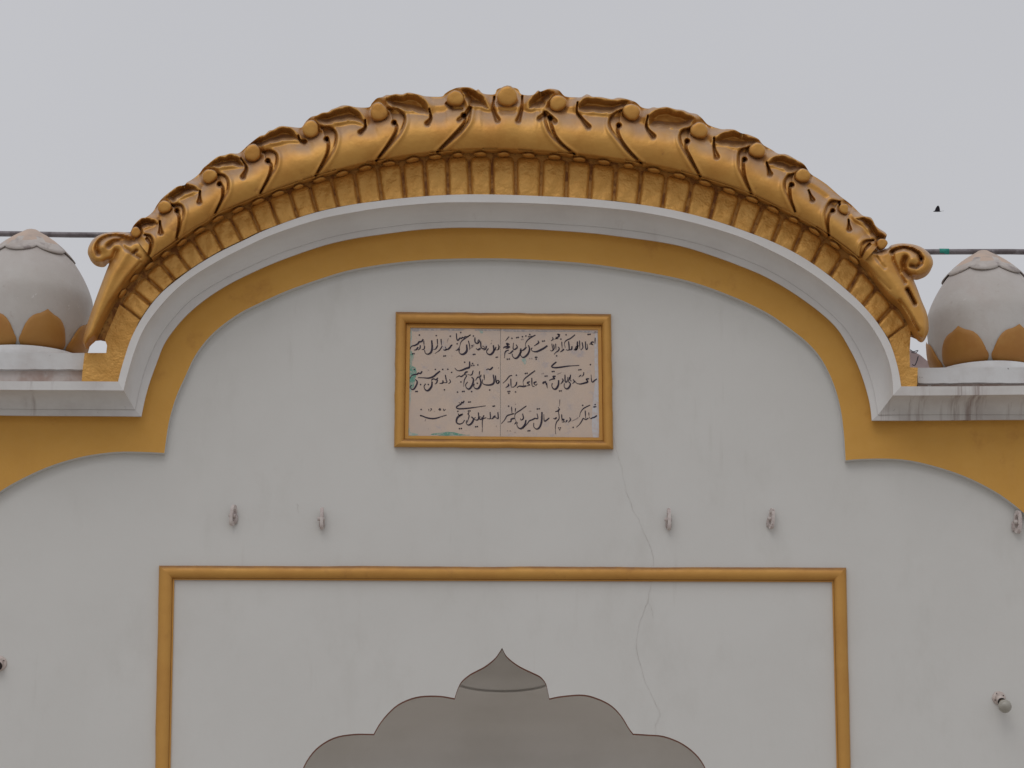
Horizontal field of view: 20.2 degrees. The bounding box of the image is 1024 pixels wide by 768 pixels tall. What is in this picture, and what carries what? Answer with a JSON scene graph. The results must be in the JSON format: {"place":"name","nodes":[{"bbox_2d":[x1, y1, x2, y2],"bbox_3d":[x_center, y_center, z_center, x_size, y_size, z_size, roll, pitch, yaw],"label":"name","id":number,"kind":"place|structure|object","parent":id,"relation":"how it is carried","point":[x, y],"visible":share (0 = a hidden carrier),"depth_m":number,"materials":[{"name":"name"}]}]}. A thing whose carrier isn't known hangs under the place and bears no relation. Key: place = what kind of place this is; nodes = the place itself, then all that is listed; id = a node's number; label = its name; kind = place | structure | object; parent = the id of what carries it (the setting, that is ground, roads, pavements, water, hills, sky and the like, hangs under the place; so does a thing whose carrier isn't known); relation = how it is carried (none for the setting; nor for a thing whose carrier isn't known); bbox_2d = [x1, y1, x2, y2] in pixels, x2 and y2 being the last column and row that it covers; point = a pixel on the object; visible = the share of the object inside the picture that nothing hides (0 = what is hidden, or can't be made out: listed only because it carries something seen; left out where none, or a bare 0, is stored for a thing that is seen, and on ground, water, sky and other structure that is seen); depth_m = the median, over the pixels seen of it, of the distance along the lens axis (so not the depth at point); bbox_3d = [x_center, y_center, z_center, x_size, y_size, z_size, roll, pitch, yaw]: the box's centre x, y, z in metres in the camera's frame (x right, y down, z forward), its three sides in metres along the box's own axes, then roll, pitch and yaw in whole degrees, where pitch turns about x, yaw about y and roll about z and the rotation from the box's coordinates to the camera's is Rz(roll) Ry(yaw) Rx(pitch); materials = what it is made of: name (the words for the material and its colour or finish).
{"place":"outdoors","nodes":[
{"label":"outdoors","id":0,"kind":"place"},
{"bbox_2d":[0,0,1023,359],"label":"sky","id":1,"kind":"structure","parent":0,"point":[905,109],"materials":[{"name":"grey"}]},
{"bbox_3d":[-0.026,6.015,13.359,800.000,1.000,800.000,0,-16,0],"label":"ground","id":2,"kind":"structure","parent":0,"visible":0},
{"bbox_2d":[0,194,1023,767],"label":"gateway wall","id":3,"kind":"structure","parent":2,"relation":"on","point":[860,604],"depth_m":14.89,"materials":[{"name":"paint"}]},
{"bbox_2d":[0,656,6,670],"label":"bulb holder","id":4,"kind":"object","parent":3,"relation":"attached to","point":[3,663],"visible":1,"depth_m":14.66,"materials":[{"name":"white plastic"}]},
{"bbox_2d":[0,229,92,352],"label":"parapet dome","id":5,"kind":"structure","parent":3,"relation":"on","point":[46,304],"depth_m":15.17,"materials":[{"name":"paint"}]},
{"bbox_2d":[0,231,129,237],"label":"metal pipe","id":6,"kind":"object","parent":3,"relation":"on","point":[60,234],"visible":0.24,"depth_m":16.04,"materials":[{"name":"metal"}]},
{"bbox_2d":[229,505,237,525],"bbox_3d":[-1.447,0.682,14.866,0.037,0.111,0.056,-8,-18,26],"label":"wall bracket","id":7,"kind":"object","parent":3,"relation":"attached to","point":[233,518],"depth_m":14.85,"materials":[{"name":"metal"}]},
{"bbox_2d":[317,507,324,529],"bbox_3d":[-0.988,0.697,14.855,0.037,0.115,0.054,0,-16,0],"label":"wall bracket","id":8,"kind":"object","parent":3,"relation":"attached to","point":[321,519],"depth_m":14.84,"materials":[{"name":"metal"}]},
{"bbox_2d":[394,312,612,448],"bbox_3d":[-0.043,-0.024,15.070,1.149,0.752,0.040,0,-16,0],"label":"inscription plaque","id":9,"kind":"object","parent":3,"relation":"attached to","point":[556,381],"visible":1,"depth_m":15.08,"materials":[{"name":"beige stone"}]},
{"bbox_2d":[82,85,932,385],"bbox_3d":[-0.013,-0.753,15.117,4.411,1.648,0.553,0,-16,0],"label":"arch crest","id":10,"kind":"object","parent":3,"relation":"on","point":[500,141],"visible":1,"depth_m":15.02,"materials":[{"name":"gold metal"}]},
{"bbox_2d":[665,508,671,529],"bbox_3d":[0.809,0.701,14.856,0.037,0.115,0.054,0,-16,0],"label":"wall bracket","id":11,"kind":"object","parent":3,"relation":"attached to","point":[668,519],"depth_m":14.84,"materials":[{"name":"metal"}]},
{"bbox_2d":[766,508,774,528],"bbox_3d":[1.341,0.699,14.861,0.036,0.110,0.056,6,-17,-19],"label":"wall bracket","id":12,"kind":"object","parent":3,"relation":"attached to","point":[770,523],"depth_m":14.85,"materials":[{"name":"metal"}]},
{"bbox_2d":[910,351,928,367],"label":"pink parapet block","id":13,"kind":"structure","parent":3,"relation":"on","point":[922,362],"depth_m":15.77,"materials":[{"name":"paint"}]},
{"bbox_2d":[883,249,1023,254],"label":"metal pipe","id":14,"kind":"object","parent":3,"relation":"attached to","point":[973,251],"visible":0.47,"depth_m":16.01,"materials":[{"name":"grey metal"}]},
{"bbox_2d":[926,250,1023,367],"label":"parapet dome","id":15,"kind":"structure","parent":3,"relation":"on","point":[976,315],"depth_m":15.17,"materials":[{"name":"paint"}]},
{"bbox_2d":[992,691,1011,712],"bbox_3d":[2.492,1.614,14.563,0.069,0.126,0.130,3,-16,-9],"label":"bulb holder","id":16,"kind":"object","parent":3,"relation":"attached to","point":[1001,701],"visible":1,"depth_m":14.52,"materials":[{"name":"white plastic"}]},
{"bbox_2d":[1012,510,1021,533],"bbox_3d":[2.614,0.716,14.856,0.039,0.122,0.062,7,-17,-23],"label":"wall bracket","id":17,"kind":"object","parent":3,"relation":"attached to","point":[1017,524],"depth_m":14.84,"materials":[{"name":"metal"}]}
]}

